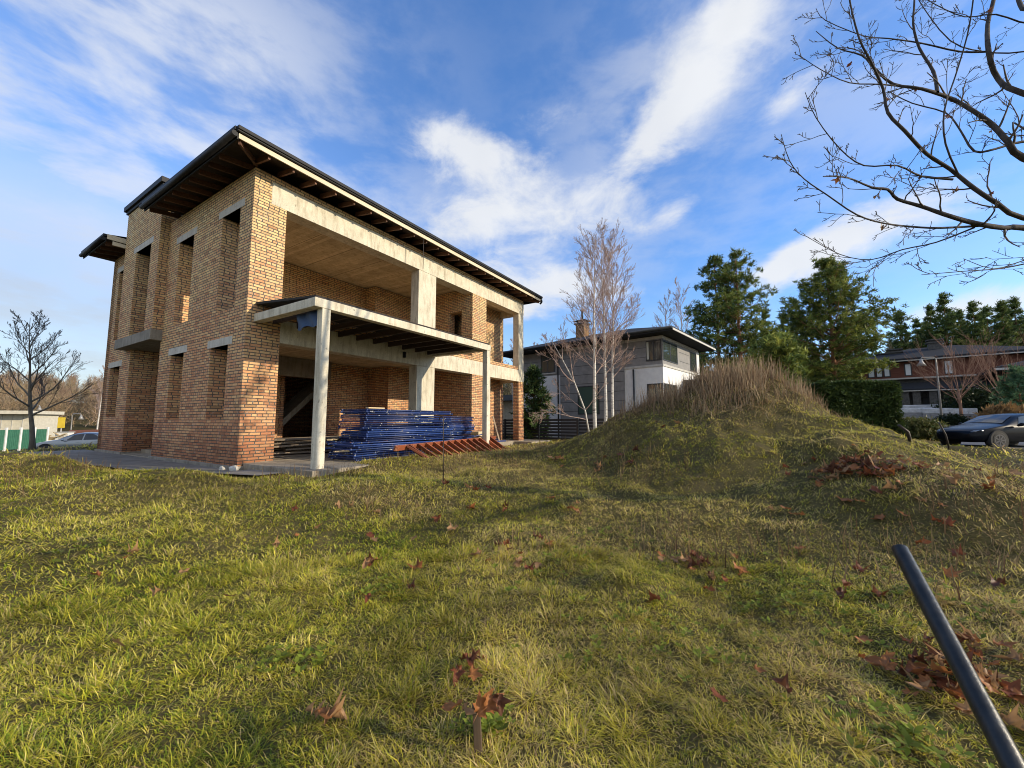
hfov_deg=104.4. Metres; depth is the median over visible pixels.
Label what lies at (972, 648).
maple leaf
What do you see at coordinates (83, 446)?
grass
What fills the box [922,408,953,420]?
wall
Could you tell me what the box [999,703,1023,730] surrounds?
maple leaf
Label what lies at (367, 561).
maple leaf
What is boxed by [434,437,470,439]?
scaffold section
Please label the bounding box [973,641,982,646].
maple leaf
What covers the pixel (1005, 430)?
parked car
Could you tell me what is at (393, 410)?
scaffold section
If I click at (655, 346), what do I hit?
window
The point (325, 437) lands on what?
plank
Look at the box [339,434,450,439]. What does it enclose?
scaffold section
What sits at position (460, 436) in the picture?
scaffold section
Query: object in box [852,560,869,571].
maple leaf
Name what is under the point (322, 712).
maple leaf
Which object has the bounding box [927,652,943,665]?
maple leaf
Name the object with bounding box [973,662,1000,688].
maple leaf
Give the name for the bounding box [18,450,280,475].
pavement
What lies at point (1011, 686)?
maple leaf
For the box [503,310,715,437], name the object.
grey house
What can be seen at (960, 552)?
maple leaf
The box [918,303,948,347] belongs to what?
pine tree
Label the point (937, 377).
street lamp
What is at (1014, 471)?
maple leaf
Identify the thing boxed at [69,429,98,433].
sheet fence
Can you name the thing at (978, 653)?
maple leaf
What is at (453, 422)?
scaffold section
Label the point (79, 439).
parked car
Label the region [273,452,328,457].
plank
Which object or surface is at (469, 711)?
maple leaf
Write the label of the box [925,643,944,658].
maple leaf
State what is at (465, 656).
maple leaf
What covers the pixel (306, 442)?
plank
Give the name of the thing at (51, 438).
timber heap
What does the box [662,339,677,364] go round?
window
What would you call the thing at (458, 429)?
scaffold section
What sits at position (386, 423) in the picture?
scaffold section
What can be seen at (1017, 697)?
maple leaf
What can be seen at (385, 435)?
scaffold section
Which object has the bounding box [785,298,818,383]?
pine tree
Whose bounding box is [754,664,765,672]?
maple leaf
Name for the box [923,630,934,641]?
maple leaf
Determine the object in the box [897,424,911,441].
stake
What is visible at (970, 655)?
maple leaf
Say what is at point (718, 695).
maple leaf
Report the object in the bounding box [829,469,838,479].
maple leaf
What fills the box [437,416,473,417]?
scaffold section
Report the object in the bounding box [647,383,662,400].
window
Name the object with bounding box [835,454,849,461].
maple leaf
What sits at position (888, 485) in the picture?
maple leaf
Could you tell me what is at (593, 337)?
birch tree
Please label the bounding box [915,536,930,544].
maple leaf
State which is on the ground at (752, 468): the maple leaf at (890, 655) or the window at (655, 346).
the maple leaf at (890, 655)
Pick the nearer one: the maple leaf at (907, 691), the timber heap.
the maple leaf at (907, 691)
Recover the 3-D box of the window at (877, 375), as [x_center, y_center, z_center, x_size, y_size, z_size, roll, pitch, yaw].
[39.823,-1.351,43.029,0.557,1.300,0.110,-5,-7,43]
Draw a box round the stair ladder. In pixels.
[393,436,505,457]
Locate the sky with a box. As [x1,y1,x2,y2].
[0,0,1023,402]
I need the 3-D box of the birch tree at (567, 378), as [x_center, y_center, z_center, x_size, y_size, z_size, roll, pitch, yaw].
[2.803,-0.220,19.989,3.993,6.276,2.034,0,-5,0]
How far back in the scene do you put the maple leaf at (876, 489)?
4.87 m
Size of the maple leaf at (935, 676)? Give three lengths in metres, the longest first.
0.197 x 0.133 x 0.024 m
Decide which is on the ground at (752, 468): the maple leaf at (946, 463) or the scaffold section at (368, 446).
the maple leaf at (946, 463)
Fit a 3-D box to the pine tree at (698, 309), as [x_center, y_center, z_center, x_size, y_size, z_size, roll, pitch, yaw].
[20.504,-4.886,40.166,6.655,16.654,7.316,0,-5,0]
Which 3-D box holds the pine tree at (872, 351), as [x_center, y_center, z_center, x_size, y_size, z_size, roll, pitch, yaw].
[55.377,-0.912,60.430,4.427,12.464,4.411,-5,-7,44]
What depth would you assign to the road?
18.14 m
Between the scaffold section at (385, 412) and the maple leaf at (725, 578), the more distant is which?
the scaffold section at (385, 412)
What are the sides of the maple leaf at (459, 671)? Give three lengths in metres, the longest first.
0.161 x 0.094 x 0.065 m
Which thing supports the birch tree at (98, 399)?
on the ground at (752, 468)
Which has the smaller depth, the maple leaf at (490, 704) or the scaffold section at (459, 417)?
the maple leaf at (490, 704)
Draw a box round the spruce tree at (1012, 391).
[988,364,1023,406]
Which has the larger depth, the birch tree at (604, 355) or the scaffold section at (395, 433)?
the birch tree at (604, 355)
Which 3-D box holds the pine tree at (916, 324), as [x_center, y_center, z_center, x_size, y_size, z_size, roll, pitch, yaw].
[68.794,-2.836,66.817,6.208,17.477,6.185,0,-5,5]
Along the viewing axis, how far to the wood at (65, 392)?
59.88 m
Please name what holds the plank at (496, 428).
on the brick house at (235, 251)
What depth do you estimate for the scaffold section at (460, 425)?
14.05 m
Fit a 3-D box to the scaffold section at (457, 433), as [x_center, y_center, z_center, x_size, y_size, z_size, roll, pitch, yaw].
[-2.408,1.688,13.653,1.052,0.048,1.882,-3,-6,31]
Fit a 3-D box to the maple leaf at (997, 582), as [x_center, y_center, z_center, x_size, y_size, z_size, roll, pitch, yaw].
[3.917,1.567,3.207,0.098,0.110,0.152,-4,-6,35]
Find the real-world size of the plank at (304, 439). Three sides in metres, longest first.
3.468 x 0.170 x 0.047 m
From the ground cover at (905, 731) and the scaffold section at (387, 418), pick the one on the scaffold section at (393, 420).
the scaffold section at (387, 418)
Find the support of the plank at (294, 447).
on the plank
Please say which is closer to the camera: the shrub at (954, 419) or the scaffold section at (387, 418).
the scaffold section at (387, 418)
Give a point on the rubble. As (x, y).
(233, 468)
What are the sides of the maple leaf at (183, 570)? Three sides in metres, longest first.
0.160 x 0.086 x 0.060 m
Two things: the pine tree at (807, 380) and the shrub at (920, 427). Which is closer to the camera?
the shrub at (920, 427)
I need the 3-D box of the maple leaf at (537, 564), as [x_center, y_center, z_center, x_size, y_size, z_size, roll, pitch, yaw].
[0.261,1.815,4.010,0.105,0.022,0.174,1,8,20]
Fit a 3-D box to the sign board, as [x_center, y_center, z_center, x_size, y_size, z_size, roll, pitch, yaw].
[-40.702,4.316,35.787,0.500,2.600,0.110,2,-6,-20]
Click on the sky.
(497, 129)
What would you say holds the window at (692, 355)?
in the grey house at (665, 353)
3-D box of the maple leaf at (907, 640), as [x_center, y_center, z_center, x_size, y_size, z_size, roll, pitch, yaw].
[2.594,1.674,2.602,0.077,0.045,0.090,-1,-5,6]
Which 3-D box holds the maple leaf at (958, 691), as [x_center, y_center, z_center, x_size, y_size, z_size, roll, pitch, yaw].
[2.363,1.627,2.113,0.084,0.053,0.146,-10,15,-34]
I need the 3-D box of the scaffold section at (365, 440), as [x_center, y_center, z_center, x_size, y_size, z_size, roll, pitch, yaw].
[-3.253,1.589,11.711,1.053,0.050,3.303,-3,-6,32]
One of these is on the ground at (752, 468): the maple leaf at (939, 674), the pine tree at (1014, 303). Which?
the pine tree at (1014, 303)
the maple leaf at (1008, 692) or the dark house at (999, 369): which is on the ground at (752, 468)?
the dark house at (999, 369)
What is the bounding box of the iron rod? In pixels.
[439,416,443,480]
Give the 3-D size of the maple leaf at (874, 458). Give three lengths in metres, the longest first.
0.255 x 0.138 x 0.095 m
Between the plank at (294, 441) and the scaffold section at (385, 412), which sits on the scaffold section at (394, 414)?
the scaffold section at (385, 412)
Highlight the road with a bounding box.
[960,442,1023,448]
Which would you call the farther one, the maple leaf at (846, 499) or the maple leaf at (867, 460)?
the maple leaf at (867, 460)
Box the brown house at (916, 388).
[844,338,1023,407]
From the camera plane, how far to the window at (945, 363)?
39.57 m
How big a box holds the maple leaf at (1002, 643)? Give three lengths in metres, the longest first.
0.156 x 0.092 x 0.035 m
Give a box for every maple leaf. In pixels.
[111,638,125,646]
[127,539,139,553]
[149,585,160,596]
[179,568,189,572]
[272,536,280,547]
[305,689,326,719]
[317,703,340,718]
[324,687,346,725]
[335,500,343,508]
[362,553,374,568]
[363,552,374,563]
[363,593,372,602]
[407,558,422,569]
[407,577,414,588]
[431,514,440,521]
[441,478,448,484]
[442,699,465,710]
[447,520,457,530]
[450,663,465,686]
[459,649,478,668]
[460,701,476,714]
[466,502,475,508]
[467,649,480,662]
[468,665,482,680]
[469,547,481,555]
[473,687,494,718]
[484,687,504,714]
[492,690,511,716]
[513,561,522,568]
[514,556,522,562]
[524,561,534,570]
[534,560,541,568]
[646,590,665,601]
[670,556,679,562]
[680,552,690,560]
[687,556,699,568]
[702,585,714,590]
[706,570,715,579]
[708,685,727,701]
[721,571,731,581]
[733,561,750,572]
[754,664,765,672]
[771,672,796,695]
[814,480,824,486]
[821,464,835,473]
[827,460,838,469]
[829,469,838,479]
[831,582,846,598]
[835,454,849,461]
[835,466,849,473]
[835,495,854,501]
[841,578,851,586]
[849,463,860,469]
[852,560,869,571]
[855,635,872,643]
[857,653,871,661]
[860,457,872,464]
[862,458,875,469]
[863,468,876,475]
[868,654,899,668]
[869,453,879,461]
[869,485,882,493]
[869,585,888,596]
[870,513,885,519]
[877,658,897,670]
[880,476,897,490]
[881,462,893,468]
[881,649,896,658]
[883,468,897,474]
[884,459,897,462]
[888,657,906,677]
[898,457,907,463]
[899,661,925,675]
[900,635,913,643]
[901,666,930,690]
[901,686,918,695]
[905,680,936,696]
[906,658,928,672]
[907,646,928,665]
[914,674,941,686]
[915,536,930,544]
[918,667,939,671]
[922,639,943,660]
[922,671,952,680]
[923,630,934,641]
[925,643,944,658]
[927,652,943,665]
[927,671,945,676]
[930,660,953,674]
[931,514,941,521]
[932,677,958,698]
[936,460,949,466]
[937,681,964,699]
[941,471,963,484]
[942,515,955,526]
[942,565,962,577]
[942,686,965,698]
[946,675,957,688]
[946,699,972,714]
[948,544,965,556]
[953,620,973,635]
[955,633,987,641]
[956,634,974,642]
[957,630,978,644]
[965,642,983,655]
[966,650,978,672]
[969,649,983,659]
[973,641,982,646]
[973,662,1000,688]
[976,665,1008,678]
[977,662,998,689]
[979,673,1000,693]
[980,479,996,486]
[983,660,999,665]
[988,571,1005,586]
[988,671,1003,685]
[989,644,1023,660]
[992,638,1017,647]
[999,678,1023,697]
[999,687,1020,699]
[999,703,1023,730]
[1003,688,1023,704]
[1008,469,1023,474]
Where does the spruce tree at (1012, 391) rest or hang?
on the ground at (752, 468)
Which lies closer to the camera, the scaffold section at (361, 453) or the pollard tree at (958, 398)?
the scaffold section at (361, 453)
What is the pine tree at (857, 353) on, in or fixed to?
on the ground at (752, 468)
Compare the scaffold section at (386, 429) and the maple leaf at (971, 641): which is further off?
the scaffold section at (386, 429)
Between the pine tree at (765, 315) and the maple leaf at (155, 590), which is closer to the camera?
the maple leaf at (155, 590)
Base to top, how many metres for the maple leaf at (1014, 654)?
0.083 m
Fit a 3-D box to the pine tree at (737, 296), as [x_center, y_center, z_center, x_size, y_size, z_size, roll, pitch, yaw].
[21.662,-4.953,37.530,7.792,16.280,8.328,0,-5,0]
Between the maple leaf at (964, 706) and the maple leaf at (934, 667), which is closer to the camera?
the maple leaf at (964, 706)
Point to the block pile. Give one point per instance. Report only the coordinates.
(474, 433)
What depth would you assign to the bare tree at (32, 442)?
17.30 m
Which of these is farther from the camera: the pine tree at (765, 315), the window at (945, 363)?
the pine tree at (765, 315)
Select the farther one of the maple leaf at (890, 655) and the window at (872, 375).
the window at (872, 375)
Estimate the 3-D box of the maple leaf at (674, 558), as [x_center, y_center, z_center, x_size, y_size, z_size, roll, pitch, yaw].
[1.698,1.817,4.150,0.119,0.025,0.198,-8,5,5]
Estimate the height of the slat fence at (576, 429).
1.502 m
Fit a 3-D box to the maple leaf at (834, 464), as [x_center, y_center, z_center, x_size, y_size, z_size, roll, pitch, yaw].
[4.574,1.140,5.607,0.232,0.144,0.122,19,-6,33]
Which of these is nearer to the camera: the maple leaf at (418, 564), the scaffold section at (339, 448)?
the maple leaf at (418, 564)
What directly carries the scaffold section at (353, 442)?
on the scaffold section at (404, 442)
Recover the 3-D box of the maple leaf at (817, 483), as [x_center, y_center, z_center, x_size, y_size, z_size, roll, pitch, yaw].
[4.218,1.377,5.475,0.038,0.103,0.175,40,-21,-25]
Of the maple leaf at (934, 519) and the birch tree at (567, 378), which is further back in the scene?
the birch tree at (567, 378)
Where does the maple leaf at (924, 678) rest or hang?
on the maple leaf at (925, 683)
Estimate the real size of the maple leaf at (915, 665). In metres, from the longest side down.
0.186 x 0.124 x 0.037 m
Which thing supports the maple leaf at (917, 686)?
on the ground at (752, 468)
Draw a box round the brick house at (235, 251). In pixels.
[79,125,550,476]
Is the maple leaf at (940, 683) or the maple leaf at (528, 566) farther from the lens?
the maple leaf at (528, 566)
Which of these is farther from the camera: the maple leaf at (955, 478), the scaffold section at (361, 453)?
the scaffold section at (361, 453)
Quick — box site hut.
[0,411,63,440]
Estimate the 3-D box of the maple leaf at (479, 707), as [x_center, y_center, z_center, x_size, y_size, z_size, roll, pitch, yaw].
[-0.138,1.458,1.794,0.175,0.103,0.039,-40,-7,-46]
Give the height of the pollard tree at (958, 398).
7.099 m
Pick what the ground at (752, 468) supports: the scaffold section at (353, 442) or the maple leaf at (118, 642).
the maple leaf at (118, 642)
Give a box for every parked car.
[36,432,97,448]
[936,413,1023,447]
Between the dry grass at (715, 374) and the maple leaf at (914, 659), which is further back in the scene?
the dry grass at (715, 374)
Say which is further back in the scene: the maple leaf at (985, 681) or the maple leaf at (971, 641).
the maple leaf at (971, 641)
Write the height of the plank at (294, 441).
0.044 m
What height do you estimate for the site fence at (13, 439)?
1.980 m
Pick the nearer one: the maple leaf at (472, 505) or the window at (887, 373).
the maple leaf at (472, 505)
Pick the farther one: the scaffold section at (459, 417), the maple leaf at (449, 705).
the scaffold section at (459, 417)
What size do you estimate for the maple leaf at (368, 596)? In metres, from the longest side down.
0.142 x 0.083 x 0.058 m
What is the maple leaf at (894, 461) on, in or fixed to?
on the ground at (752, 468)
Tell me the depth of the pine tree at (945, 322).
58.79 m
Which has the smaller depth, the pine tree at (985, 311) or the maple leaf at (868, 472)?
the maple leaf at (868, 472)
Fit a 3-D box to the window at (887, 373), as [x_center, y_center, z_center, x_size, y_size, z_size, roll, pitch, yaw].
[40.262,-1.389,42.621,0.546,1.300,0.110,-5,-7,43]
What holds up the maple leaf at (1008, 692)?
on the maple leaf at (1011, 686)
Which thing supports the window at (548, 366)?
in the grey house at (665, 353)
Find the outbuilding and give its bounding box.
[503,395,512,432]
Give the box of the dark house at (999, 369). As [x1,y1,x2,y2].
[975,361,1023,393]
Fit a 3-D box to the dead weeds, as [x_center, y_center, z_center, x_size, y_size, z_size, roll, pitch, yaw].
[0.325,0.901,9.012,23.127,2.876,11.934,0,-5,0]
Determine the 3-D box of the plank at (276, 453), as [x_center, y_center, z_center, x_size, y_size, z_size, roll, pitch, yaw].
[-5.621,2.041,12.198,0.171,0.048,3.561,-4,-7,32]
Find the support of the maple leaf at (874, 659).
on the ground at (752, 468)
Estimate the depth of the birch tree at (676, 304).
46.39 m
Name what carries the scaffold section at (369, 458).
on the brick house at (235, 251)
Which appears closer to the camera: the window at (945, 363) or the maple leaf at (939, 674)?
the maple leaf at (939, 674)
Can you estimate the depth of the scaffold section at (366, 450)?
10.36 m
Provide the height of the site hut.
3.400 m
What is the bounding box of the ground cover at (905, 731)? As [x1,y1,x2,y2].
[17,517,1023,767]
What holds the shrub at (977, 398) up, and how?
on the ground at (752, 468)
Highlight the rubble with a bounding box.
[229,465,237,470]
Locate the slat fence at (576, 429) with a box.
[503,418,609,439]
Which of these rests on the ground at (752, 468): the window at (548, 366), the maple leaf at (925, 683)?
the maple leaf at (925, 683)
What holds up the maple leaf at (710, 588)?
on the ground at (752, 468)
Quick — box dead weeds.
[0,370,1023,600]
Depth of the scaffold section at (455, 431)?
13.41 m
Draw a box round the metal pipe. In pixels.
[891,544,1023,767]
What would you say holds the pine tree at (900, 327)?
on the ground at (752, 468)
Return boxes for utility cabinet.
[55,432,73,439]
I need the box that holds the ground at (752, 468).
[0,378,1023,767]
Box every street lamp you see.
[70,413,83,429]
[917,357,942,414]
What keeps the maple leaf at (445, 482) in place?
on the ground at (752, 468)
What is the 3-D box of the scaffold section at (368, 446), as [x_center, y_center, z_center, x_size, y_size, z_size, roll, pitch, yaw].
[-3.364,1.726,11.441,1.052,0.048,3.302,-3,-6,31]
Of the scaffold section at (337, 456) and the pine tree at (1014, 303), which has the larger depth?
the pine tree at (1014, 303)
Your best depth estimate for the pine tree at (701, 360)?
58.15 m
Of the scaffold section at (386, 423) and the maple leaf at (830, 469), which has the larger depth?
the scaffold section at (386, 423)
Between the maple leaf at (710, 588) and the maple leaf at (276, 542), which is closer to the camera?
the maple leaf at (710, 588)
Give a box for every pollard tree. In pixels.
[905,327,1020,415]
[948,322,1023,401]
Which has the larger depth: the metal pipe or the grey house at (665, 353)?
the grey house at (665, 353)
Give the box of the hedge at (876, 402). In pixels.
[800,379,907,436]
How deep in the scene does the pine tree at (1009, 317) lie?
73.08 m
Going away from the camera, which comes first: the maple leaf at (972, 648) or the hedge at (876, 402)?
the maple leaf at (972, 648)
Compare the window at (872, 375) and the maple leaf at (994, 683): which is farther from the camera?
the window at (872, 375)
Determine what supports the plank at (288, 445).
on the plank
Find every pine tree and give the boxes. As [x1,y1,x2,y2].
[509,364,557,439]
[682,253,757,373]
[695,248,793,370]
[699,336,708,377]
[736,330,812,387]
[755,307,775,363]
[772,253,915,382]
[780,312,811,388]
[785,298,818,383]
[840,331,871,378]
[868,347,881,356]
[880,309,926,352]
[908,316,925,347]
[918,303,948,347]
[928,291,973,345]
[943,310,959,340]
[950,308,979,344]
[959,299,1000,345]
[975,310,989,339]
[976,304,997,344]
[987,299,1023,345]
[993,302,1014,341]
[995,295,1023,345]
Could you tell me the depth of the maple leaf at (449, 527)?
5.09 m
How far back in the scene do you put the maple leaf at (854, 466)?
5.44 m
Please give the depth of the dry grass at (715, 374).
9.89 m
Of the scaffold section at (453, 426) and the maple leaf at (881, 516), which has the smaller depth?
the maple leaf at (881, 516)
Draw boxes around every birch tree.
[91,365,104,428]
[506,338,512,393]
[529,320,607,431]
[559,217,625,428]
[561,220,638,421]
[575,219,644,416]
[652,289,674,326]
[671,277,696,330]
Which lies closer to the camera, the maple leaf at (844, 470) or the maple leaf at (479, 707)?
the maple leaf at (479, 707)
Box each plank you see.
[273,449,330,454]
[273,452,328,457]
[274,436,351,439]
[274,437,343,440]
[274,438,345,444]
[274,439,326,442]
[274,439,362,447]
[274,445,332,449]
[274,449,325,452]
[277,440,343,444]
[280,445,326,447]
[283,446,332,450]
[492,416,499,440]
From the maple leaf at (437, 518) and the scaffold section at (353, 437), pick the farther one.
the scaffold section at (353, 437)
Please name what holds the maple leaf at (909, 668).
on the ground at (752, 468)
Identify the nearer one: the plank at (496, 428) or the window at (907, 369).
the plank at (496, 428)
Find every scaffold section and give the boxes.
[325,443,409,450]
[326,438,442,443]
[328,440,442,446]
[328,450,439,459]
[329,446,442,454]
[329,448,438,456]
[330,453,425,460]
[331,446,393,452]
[333,442,426,448]
[338,424,448,426]
[338,426,450,428]
[339,421,450,422]
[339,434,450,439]
[340,411,449,413]
[340,423,451,424]
[341,409,450,412]
[341,415,450,417]
[341,417,450,418]
[341,431,450,434]
[341,432,452,436]
[341,436,451,441]
[342,419,451,420]
[342,429,452,432]
[343,413,452,414]
[346,427,453,430]
[428,426,474,427]
[431,421,469,422]
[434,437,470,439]
[436,432,470,434]
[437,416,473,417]
[439,431,471,432]
[444,424,473,425]
[444,435,473,437]
[445,429,473,430]
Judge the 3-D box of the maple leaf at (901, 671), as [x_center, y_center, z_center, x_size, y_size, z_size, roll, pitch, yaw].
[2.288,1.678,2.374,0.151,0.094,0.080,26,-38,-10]
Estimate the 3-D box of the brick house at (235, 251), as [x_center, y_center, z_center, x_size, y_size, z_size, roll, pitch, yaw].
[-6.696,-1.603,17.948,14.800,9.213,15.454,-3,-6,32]
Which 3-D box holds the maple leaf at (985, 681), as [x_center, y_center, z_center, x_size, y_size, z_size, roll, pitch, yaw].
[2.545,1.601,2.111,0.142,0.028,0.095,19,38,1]
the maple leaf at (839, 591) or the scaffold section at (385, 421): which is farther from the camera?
the scaffold section at (385, 421)
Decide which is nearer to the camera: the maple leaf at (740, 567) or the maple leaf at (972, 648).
the maple leaf at (972, 648)
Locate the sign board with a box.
[57,417,65,431]
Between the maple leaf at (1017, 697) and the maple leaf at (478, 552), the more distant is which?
the maple leaf at (478, 552)
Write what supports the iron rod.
on the ground at (752, 468)
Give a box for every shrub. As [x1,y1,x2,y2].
[902,415,949,439]
[931,381,1023,416]
[933,412,969,425]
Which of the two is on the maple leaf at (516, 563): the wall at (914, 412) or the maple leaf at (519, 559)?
the maple leaf at (519, 559)
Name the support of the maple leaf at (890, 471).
on the ground at (752, 468)
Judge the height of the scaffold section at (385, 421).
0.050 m
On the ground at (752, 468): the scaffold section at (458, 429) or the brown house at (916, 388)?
the brown house at (916, 388)
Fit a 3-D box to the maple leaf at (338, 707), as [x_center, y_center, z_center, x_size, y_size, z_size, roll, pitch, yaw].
[-0.884,1.599,1.942,0.086,0.143,0.162,-5,-7,44]
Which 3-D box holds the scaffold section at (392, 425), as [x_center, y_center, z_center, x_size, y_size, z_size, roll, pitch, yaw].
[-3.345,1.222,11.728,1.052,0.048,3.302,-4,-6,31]
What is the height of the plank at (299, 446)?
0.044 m
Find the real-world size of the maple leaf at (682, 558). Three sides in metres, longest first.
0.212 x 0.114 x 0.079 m
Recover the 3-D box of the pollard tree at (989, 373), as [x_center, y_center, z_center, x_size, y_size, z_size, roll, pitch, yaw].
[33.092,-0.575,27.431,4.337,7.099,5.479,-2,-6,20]
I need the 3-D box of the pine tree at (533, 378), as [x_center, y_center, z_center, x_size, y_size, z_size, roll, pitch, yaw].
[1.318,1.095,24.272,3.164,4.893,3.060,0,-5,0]
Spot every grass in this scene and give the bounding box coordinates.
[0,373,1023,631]
[0,435,1023,469]
[599,348,851,429]
[967,401,1023,418]
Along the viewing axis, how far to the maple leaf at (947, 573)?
3.35 m
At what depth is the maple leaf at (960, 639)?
2.56 m
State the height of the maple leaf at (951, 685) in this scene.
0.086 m
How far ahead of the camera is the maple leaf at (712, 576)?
3.70 m
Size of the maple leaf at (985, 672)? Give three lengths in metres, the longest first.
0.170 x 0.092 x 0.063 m
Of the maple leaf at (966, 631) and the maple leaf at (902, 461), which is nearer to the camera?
the maple leaf at (966, 631)
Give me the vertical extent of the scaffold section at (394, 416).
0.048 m
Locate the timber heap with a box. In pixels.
[48,432,66,439]
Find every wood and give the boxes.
[0,368,102,426]
[503,330,1023,394]
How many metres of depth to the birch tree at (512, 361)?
46.09 m
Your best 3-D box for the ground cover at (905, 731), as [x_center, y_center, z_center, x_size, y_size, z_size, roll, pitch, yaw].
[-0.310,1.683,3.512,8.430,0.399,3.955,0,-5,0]
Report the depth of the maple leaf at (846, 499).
4.92 m
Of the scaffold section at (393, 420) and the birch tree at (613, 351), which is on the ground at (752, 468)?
the birch tree at (613, 351)
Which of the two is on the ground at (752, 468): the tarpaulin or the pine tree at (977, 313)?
the pine tree at (977, 313)
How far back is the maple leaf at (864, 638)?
2.71 m
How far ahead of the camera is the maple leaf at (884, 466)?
5.31 m
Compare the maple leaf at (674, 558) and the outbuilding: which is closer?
the maple leaf at (674, 558)
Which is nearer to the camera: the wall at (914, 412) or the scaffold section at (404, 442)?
the scaffold section at (404, 442)
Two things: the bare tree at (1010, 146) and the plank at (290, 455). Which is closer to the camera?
the bare tree at (1010, 146)
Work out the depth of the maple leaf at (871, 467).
5.36 m
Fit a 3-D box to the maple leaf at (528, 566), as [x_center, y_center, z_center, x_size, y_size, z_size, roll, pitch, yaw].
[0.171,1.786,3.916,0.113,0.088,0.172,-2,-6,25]
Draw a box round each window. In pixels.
[541,352,554,373]
[578,385,599,414]
[646,339,661,361]
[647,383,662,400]
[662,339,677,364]
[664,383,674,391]
[690,352,695,371]
[868,366,875,377]
[875,368,882,377]
[883,365,890,376]
[904,363,911,375]
[944,360,953,373]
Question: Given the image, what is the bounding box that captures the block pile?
[471,431,481,437]
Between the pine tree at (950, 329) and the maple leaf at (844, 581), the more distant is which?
the pine tree at (950, 329)
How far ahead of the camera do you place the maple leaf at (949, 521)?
4.08 m
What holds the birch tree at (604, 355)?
on the ground at (752, 468)
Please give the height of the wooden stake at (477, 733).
0.327 m
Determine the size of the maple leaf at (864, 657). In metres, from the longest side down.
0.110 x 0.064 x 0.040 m
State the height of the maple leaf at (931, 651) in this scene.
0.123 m
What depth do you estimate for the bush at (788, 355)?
30.50 m
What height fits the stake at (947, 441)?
0.992 m
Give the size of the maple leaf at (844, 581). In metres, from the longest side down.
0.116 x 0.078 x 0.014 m
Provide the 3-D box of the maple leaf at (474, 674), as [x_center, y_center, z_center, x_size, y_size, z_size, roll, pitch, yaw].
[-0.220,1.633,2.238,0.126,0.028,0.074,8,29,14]
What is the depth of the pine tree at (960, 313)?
63.97 m
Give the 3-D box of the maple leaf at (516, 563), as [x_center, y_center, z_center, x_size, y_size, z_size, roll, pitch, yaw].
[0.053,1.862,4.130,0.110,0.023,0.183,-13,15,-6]
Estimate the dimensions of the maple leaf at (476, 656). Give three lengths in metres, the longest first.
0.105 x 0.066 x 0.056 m
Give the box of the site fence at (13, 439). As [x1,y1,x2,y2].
[0,427,49,450]
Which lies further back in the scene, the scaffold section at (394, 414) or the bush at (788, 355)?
the bush at (788, 355)
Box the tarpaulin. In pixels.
[296,311,316,330]
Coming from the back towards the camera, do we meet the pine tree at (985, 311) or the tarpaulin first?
the pine tree at (985, 311)
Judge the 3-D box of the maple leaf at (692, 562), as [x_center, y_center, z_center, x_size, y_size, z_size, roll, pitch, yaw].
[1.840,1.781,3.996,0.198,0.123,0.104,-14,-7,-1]
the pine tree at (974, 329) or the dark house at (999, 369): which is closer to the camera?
the dark house at (999, 369)
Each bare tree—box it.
[0,309,102,450]
[763,0,1023,288]
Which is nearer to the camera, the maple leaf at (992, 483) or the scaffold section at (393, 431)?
the maple leaf at (992, 483)
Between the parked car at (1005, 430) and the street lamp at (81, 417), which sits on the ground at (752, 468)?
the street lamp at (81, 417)
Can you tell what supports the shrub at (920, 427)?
on the ground at (752, 468)
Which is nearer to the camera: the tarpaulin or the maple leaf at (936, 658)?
the maple leaf at (936, 658)
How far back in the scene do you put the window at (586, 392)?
25.09 m
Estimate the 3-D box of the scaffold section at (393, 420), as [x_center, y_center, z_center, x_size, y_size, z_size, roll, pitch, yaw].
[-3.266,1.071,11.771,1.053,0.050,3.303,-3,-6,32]
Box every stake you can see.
[472,704,482,758]
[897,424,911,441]
[938,422,949,448]
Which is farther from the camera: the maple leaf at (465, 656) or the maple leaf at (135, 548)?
the maple leaf at (135, 548)
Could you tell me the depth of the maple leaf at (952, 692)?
2.11 m
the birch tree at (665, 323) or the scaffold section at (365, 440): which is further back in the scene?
the birch tree at (665, 323)
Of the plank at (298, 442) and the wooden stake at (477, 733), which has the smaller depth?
the wooden stake at (477, 733)

